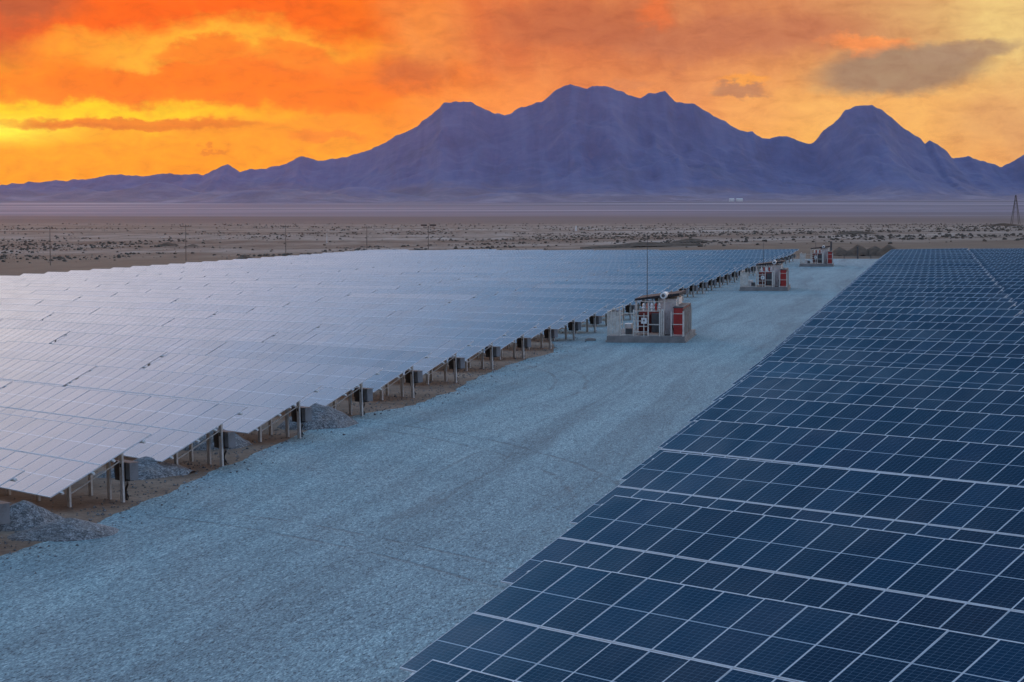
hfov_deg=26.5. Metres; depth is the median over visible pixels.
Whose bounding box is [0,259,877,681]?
gravel road
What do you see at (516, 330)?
solar table
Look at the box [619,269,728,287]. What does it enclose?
solar table
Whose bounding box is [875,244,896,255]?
soil heap
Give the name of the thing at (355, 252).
solar table
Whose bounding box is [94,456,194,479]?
gravel pile
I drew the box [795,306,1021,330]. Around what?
solar table
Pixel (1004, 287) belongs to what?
solar table
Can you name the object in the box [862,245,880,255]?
soil heap
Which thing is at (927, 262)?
solar table
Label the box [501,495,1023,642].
solar table
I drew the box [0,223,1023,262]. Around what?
desert scrub
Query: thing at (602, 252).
solar table
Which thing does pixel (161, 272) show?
solar table
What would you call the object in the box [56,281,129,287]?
solar table
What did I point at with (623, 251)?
solar table
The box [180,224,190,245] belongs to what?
utility pole
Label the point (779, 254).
solar table
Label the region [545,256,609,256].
solar table
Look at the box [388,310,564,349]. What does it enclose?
solar table
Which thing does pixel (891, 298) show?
solar table
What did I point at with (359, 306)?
solar table
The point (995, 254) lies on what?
solar table
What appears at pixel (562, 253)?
solar table
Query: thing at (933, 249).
solar table
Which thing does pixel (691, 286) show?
solar table
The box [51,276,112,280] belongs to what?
solar table
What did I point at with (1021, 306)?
solar table
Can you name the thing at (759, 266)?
solar table
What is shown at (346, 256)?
solar table
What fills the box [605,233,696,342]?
transformer station
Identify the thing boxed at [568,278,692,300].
solar table
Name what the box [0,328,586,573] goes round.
loose stones
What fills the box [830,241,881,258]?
boundary fence
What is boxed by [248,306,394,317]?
solar table
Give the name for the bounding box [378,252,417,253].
solar table
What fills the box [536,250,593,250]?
solar table
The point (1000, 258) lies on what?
solar table
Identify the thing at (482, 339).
solar table
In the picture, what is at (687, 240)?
earth berm
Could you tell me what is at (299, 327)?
solar table
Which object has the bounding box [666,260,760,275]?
solar table
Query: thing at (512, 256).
solar table
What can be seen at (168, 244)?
earth berm
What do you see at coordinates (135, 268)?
solar table
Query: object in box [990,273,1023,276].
solar table
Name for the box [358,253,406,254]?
solar table
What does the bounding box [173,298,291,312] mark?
solar table
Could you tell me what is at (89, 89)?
sky
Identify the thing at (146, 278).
solar table
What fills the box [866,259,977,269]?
solar table
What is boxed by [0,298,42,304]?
solar table
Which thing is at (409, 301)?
solar table
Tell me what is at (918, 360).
solar table
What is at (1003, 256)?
solar table
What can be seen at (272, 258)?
solar table
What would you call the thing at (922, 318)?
solar table
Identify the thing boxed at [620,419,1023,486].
solar table
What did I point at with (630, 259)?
solar table
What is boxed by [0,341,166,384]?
solar table
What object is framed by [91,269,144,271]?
solar table
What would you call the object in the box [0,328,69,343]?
solar table
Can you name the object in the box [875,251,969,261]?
solar table
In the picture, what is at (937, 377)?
solar table
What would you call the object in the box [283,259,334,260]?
solar table
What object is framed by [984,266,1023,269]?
solar table
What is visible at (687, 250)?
solar table
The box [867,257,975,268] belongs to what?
solar table
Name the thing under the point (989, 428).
solar table
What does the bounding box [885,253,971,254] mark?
solar table
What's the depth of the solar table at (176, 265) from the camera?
412.60 m
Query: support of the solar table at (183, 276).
on the ground
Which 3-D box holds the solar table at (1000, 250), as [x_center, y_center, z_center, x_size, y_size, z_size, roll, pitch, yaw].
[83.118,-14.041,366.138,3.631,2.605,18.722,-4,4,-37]
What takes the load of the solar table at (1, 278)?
on the ground
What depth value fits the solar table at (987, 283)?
213.64 m
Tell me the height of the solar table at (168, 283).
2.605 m
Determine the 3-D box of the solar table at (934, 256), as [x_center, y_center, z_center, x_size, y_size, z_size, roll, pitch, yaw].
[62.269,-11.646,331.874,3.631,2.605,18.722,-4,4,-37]
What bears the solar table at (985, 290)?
on the ground
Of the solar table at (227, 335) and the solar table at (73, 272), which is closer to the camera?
the solar table at (227, 335)
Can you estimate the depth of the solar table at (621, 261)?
342.24 m
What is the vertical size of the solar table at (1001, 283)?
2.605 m
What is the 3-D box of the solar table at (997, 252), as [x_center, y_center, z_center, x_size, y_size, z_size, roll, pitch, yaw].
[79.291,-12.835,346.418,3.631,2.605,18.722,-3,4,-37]
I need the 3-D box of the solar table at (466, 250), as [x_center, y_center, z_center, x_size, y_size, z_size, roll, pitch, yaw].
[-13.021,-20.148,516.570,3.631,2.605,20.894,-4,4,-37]
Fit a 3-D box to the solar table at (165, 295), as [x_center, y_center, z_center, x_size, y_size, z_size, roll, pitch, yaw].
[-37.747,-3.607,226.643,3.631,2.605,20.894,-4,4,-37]
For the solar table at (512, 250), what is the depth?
501.52 m
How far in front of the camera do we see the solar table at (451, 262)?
366.40 m
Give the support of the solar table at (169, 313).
on the ground
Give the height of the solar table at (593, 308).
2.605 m
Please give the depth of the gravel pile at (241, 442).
87.23 m
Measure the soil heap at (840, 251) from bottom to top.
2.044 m
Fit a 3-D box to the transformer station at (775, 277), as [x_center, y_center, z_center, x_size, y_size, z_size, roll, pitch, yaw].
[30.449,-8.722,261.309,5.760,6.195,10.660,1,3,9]
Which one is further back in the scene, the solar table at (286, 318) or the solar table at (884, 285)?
the solar table at (884, 285)
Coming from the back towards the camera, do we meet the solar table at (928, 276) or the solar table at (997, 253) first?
the solar table at (997, 253)
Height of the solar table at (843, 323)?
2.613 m
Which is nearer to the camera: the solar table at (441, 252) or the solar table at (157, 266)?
the solar table at (157, 266)
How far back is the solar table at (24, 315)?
183.19 m
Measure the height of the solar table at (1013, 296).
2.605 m
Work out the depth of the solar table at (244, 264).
407.81 m
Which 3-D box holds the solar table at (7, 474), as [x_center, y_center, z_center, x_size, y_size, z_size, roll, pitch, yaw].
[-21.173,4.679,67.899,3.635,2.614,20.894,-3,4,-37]
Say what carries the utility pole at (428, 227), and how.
on the ground
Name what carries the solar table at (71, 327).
on the ground
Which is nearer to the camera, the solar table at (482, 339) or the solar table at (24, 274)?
the solar table at (482, 339)
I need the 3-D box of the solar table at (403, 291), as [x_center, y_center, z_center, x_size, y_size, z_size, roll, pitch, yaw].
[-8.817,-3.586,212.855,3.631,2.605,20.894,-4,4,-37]
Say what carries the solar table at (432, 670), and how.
on the ground
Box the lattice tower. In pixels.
[1010,195,1019,223]
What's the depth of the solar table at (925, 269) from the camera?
263.77 m
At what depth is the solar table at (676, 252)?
410.56 m
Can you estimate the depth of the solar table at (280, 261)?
425.37 m
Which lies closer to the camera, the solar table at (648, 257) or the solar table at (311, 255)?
the solar table at (648, 257)
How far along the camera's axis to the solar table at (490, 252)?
470.66 m
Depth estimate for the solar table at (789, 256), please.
396.41 m
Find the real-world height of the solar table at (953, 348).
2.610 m
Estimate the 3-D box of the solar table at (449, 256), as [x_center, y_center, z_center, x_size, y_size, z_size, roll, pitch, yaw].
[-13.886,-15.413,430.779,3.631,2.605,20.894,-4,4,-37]
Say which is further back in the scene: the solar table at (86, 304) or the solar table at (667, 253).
the solar table at (667, 253)
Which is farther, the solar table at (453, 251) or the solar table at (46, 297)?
the solar table at (453, 251)
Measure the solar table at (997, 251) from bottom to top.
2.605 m
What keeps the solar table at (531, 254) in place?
on the ground
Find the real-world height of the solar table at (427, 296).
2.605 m
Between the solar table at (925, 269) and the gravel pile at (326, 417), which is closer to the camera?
the gravel pile at (326, 417)
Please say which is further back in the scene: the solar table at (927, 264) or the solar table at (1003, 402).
the solar table at (927, 264)
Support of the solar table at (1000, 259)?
on the ground
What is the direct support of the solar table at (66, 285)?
on the ground
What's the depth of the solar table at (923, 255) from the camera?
343.25 m
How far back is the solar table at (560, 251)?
462.78 m
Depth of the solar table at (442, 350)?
123.99 m
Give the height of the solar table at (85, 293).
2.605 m
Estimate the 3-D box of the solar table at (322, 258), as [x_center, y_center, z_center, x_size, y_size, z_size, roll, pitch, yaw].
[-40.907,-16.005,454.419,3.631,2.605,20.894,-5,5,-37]
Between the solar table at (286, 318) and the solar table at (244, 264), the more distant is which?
the solar table at (244, 264)
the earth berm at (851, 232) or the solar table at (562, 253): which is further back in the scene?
the earth berm at (851, 232)
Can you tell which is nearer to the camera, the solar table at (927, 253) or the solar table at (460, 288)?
the solar table at (460, 288)
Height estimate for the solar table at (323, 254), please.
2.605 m
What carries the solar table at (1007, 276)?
on the ground
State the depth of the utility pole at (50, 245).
585.89 m
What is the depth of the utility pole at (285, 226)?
660.88 m
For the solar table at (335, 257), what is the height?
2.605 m
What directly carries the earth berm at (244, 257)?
on the ground
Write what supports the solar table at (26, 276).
on the ground
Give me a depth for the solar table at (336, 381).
104.82 m
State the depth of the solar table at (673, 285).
225.84 m
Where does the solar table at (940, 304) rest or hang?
on the ground
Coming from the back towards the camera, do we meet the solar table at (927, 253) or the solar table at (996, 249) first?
the solar table at (996, 249)
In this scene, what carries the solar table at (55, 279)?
on the ground
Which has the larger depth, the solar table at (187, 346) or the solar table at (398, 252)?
the solar table at (398, 252)
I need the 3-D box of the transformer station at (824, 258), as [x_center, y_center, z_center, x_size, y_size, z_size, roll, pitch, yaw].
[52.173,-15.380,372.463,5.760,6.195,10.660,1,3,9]
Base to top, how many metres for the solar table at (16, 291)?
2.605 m
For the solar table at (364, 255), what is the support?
on the ground
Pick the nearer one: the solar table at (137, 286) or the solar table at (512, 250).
the solar table at (137, 286)
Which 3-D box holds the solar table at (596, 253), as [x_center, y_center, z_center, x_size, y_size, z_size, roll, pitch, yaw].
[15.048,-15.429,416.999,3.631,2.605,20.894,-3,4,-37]
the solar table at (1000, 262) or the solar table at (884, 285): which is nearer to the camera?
the solar table at (884, 285)
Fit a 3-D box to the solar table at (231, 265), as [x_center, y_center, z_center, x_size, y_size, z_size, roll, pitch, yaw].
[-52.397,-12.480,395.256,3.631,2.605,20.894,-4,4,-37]
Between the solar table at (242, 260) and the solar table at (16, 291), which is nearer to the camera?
the solar table at (16, 291)
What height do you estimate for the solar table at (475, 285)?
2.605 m
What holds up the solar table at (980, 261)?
on the ground
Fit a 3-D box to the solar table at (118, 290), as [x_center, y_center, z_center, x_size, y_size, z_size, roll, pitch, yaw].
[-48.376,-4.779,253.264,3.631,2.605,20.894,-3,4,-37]
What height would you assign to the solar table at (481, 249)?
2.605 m
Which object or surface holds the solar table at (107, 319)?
on the ground
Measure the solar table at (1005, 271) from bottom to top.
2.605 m
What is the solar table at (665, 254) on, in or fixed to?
on the ground
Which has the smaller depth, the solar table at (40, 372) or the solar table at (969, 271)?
the solar table at (40, 372)
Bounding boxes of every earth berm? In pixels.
[156,242,178,245]
[236,255,251,258]
[580,242,702,248]
[670,238,712,242]
[833,231,876,234]
[983,223,1021,225]
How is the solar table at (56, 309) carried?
on the ground
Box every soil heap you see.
[833,247,845,255]
[846,244,867,255]
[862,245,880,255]
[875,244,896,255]
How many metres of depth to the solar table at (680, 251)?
420.81 m
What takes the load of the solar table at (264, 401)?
on the ground
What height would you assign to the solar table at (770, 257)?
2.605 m
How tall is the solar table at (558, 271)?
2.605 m
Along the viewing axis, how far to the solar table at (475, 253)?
463.39 m
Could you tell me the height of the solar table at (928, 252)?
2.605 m
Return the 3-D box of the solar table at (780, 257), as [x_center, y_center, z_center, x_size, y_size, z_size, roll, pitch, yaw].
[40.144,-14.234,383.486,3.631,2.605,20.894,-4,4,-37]
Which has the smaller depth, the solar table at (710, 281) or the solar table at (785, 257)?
the solar table at (710, 281)
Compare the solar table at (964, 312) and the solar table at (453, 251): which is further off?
the solar table at (453, 251)
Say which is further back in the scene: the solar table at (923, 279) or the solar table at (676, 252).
the solar table at (676, 252)
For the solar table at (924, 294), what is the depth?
184.55 m
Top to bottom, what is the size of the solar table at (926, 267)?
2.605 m
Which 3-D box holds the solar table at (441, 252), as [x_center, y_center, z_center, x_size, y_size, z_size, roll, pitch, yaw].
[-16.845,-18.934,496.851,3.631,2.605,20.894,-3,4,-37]
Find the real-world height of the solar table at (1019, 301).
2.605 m
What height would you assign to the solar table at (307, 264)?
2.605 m
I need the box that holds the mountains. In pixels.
[0,84,1023,203]
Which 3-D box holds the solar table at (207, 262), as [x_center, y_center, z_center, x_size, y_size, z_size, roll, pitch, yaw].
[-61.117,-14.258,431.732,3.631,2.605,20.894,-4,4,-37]
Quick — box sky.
[0,0,1023,184]
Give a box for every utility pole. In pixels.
[44,227,55,264]
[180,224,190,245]
[280,225,290,255]
[421,224,435,249]
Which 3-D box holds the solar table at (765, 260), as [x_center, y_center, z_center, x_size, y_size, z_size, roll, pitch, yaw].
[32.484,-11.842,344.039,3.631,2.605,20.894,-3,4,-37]
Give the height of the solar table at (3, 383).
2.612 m
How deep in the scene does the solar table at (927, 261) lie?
303.10 m
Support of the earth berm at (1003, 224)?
on the ground
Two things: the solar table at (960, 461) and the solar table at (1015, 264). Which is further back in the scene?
the solar table at (1015, 264)
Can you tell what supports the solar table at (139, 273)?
on the ground
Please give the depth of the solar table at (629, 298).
194.00 m
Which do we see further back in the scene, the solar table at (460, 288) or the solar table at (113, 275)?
the solar table at (113, 275)
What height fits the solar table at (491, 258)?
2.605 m
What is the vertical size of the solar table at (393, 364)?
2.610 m
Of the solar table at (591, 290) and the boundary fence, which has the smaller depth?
the solar table at (591, 290)
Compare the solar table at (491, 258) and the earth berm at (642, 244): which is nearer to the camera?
the solar table at (491, 258)
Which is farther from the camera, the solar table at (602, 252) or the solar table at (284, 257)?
the solar table at (284, 257)
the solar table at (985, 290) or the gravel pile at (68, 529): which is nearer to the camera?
the gravel pile at (68, 529)
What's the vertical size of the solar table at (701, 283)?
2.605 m
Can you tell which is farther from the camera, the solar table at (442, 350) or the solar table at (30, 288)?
the solar table at (30, 288)
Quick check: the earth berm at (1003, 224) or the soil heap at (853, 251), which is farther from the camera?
the earth berm at (1003, 224)
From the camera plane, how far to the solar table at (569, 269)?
293.05 m
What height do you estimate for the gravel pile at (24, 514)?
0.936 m
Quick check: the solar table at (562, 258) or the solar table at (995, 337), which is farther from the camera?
the solar table at (562, 258)
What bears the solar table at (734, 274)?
on the ground
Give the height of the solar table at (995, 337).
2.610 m
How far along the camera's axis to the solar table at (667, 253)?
401.39 m
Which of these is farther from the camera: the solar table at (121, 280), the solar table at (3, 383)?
the solar table at (121, 280)
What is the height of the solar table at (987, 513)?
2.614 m
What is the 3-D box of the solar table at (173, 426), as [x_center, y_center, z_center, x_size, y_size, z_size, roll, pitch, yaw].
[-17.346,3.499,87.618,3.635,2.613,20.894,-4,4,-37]
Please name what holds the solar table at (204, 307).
on the ground
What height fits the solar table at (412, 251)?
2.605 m
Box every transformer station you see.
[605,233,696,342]
[739,243,790,290]
[799,245,833,266]
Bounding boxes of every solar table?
[0,275,52,277]
[0,277,25,279]
[0,280,59,285]
[0,283,30,285]
[0,286,69,290]
[0,289,35,293]
[0,293,82,304]
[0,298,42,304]
[0,304,99,320]
[0,310,54,320]
[0,319,125,343]
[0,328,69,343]
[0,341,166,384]
[0,357,96,389]
[0,380,11,388]
[0,381,247,466]
[0,413,151,506]
[0,466,24,524]
[20,273,77,275]
[23,278,87,280]
[28,283,100,290]
[31,290,117,300]
[37,300,139,312]
[42,313,174,325]
[45,272,101,273]
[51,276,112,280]
[53,332,226,368]
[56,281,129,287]
[65,366,322,441]
[66,287,150,295]
[69,270,123,273]
[75,296,177,302]
[76,274,138,276]
[86,279,156,284]
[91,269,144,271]
[91,307,217,324]
[97,284,180,288]
[101,272,160,276]
[111,267,164,269]
[112,276,182,279]
[112,325,278,341]
[114,292,212,302]
[124,271,182,273]
[127,282,208,287]
[130,266,184,267]
[134,302,256,318]
[137,275,205,279]
[144,353,382,415]
[146,289,242,298]
[150,265,201,266]
[163,318,322,341]
[165,267,222,268]
[168,264,219,265]
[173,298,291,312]
[178,286,271,294]
[184,262,236,263]
[203,261,252,262]
[203,265,259,265]
[207,340,431,399]
[209,312,360,332]
[218,260,266,260]
[220,263,276,264]
[233,259,281,260]
[248,258,295,259]
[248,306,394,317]
[253,261,306,262]
[261,257,308,257]
[266,332,473,383]
[268,260,321,261]
[275,256,321,257]
[277,264,337,265]
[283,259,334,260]
[285,301,425,316]
[288,255,334,256]
[296,258,348,259]
[300,254,346,254]
[309,261,367,261]
[310,257,361,257]
[311,324,508,370]
[317,297,452,310]
[323,256,369,256]
[323,260,380,260]
[334,252,377,252]
[335,254,385,255]
[345,251,388,251]
[347,253,396,255]
[347,293,476,304]
[351,317,538,359]
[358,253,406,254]
[359,250,398,250]
[373,289,497,299]
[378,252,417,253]
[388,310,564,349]
[389,250,437,251]
[393,255,429,255]
[397,253,450,254]
[398,286,518,295]
[399,560,1023,681]
[400,250,442,250]
[403,659,520,681]
[419,252,463,252]
[419,256,478,257]
[419,305,587,340]
[420,262,482,263]
[420,283,536,291]
[429,251,478,251]
[443,250,488,251]
[448,300,607,332]
[450,253,508,254]
[458,258,524,258]
[460,278,568,281]
[464,252,517,252]
[467,249,496,249]
[472,295,625,326]
[480,256,543,257]
[489,250,535,250]
[492,262,569,264]
[495,291,642,319]
[498,251,526,252]
[500,254,561,255]
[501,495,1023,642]
[507,270,608,275]
[509,252,571,254]
[514,287,656,313]
[519,252,577,252]
[523,268,618,272]
[526,258,598,259]
[527,250,587,251]
[535,284,669,308]
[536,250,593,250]
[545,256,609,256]
[547,265,639,267]
[551,281,680,304]
[563,253,631,254]
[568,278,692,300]
[569,451,1023,548]
[571,252,638,253]
[581,260,665,262]
[582,276,701,296]
[587,250,652,251]
[590,259,672,260]
[594,273,711,293]
[600,258,680,259]
[608,256,687,257]
[608,271,720,290]
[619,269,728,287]
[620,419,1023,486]
[625,253,700,255]
[629,267,735,284]
[633,253,705,254]
[640,252,711,253]
[640,265,741,282]
[648,251,713,251]
[649,263,747,279]
[653,250,721,250]
[658,261,754,277]
[658,395,1023,447]
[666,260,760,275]
[674,258,765,273]
[681,258,769,271]
[688,256,775,269]
[688,376,1023,422]
[695,255,778,261]
[701,253,783,263]
[707,252,787,263]
[712,251,791,263]
[712,361,1023,401]
[723,249,798,260]
[732,347,1023,384]
[748,336,1023,370]
[762,327,1023,358]
[772,250,795,262]
[775,319,1023,347]
[785,311,1023,338]
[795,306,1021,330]
[803,300,1016,323]
[810,295,1011,317]
[817,291,1007,311]
[823,287,1002,306]
[827,284,1000,302]
[832,280,997,298]
[838,277,994,293]
[840,274,991,291]
[846,272,988,286]
[851,270,987,282]
[852,268,985,281]
[854,266,983,279]
[858,263,981,276]
[860,262,979,274]
[865,260,978,270]
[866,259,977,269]
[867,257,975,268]
[868,255,974,267]
[872,254,972,264]
[874,252,970,262]
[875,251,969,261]
[879,250,968,258]
[880,248,968,257]
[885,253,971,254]
[969,248,1023,250]
[970,249,1023,251]
[971,251,1023,252]
[972,252,1023,253]
[973,253,1023,254]
[974,254,1023,256]
[975,255,1023,258]
[976,257,1023,258]
[978,259,1023,261]
[979,260,1023,262]
[981,262,1023,264]
[981,263,1023,267]
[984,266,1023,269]
[986,268,1023,271]
[987,270,1023,274]
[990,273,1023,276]
[991,275,1023,279]
[993,278,1023,285]
[995,281,1023,287]
[997,285,1023,293]
[1001,289,1023,295]
[1006,293,1023,301]
[1009,298,1023,308]
[1015,304,1023,316]
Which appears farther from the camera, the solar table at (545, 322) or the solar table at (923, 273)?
the solar table at (923, 273)
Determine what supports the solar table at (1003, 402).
on the ground
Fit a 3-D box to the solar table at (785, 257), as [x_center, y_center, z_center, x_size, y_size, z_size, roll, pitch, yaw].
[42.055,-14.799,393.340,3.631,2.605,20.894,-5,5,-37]
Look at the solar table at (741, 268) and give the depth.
304.67 m
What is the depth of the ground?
1513.25 m
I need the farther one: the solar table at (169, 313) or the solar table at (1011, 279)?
the solar table at (1011, 279)
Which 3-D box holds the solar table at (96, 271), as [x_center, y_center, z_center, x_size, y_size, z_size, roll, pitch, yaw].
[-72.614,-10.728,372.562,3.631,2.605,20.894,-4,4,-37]
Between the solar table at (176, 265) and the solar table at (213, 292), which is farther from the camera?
the solar table at (176, 265)
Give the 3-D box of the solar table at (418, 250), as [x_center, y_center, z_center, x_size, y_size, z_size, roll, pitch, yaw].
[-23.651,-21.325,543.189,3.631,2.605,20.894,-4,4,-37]
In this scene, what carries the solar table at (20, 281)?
on the ground
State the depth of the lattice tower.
2378.91 m
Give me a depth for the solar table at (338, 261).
408.67 m
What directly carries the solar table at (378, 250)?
on the ground
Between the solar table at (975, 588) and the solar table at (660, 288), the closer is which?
the solar table at (975, 588)
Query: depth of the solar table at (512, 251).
476.87 m
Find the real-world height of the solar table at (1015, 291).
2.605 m
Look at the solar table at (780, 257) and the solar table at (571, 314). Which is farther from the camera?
the solar table at (780, 257)
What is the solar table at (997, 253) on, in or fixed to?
on the ground
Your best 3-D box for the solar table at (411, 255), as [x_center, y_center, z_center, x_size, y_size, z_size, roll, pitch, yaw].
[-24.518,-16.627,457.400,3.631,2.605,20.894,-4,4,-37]
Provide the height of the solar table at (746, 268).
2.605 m
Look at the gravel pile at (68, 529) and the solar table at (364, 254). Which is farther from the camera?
the solar table at (364, 254)
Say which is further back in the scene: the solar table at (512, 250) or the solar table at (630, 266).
the solar table at (512, 250)
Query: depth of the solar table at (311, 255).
501.42 m
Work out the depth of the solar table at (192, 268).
376.63 m
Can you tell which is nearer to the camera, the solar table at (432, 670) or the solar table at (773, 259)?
the solar table at (432, 670)
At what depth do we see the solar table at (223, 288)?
246.99 m
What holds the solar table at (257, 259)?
on the ground
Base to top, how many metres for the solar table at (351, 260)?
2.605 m
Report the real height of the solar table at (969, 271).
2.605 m
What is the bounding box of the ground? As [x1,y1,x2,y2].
[0,199,1023,555]
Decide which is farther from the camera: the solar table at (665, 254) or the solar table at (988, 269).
the solar table at (665, 254)
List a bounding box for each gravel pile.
[0,500,65,530]
[7,518,118,541]
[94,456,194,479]
[182,427,251,450]
[277,403,357,429]
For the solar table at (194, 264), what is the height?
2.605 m
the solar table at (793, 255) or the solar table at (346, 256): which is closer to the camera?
the solar table at (793, 255)
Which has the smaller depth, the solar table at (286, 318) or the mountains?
the solar table at (286, 318)
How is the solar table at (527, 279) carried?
on the ground
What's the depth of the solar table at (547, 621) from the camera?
39.05 m
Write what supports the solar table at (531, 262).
on the ground
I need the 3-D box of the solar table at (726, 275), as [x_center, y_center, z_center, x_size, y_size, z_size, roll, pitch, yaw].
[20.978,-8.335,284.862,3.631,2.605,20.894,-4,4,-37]
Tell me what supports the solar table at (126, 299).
on the ground
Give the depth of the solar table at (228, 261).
442.27 m
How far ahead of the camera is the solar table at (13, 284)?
292.59 m
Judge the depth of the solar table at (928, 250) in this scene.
382.19 m
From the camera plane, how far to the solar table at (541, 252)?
456.99 m
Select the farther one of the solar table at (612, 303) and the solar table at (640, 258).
the solar table at (640, 258)
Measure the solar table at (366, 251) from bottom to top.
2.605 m
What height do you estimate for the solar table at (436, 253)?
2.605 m
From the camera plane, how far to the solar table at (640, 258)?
361.40 m
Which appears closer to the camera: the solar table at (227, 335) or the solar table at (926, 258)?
the solar table at (227, 335)
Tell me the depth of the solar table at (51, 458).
71.85 m
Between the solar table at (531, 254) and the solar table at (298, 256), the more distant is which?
the solar table at (298, 256)
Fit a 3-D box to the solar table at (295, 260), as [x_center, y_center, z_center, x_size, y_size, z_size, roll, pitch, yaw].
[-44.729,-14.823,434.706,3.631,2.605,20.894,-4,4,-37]

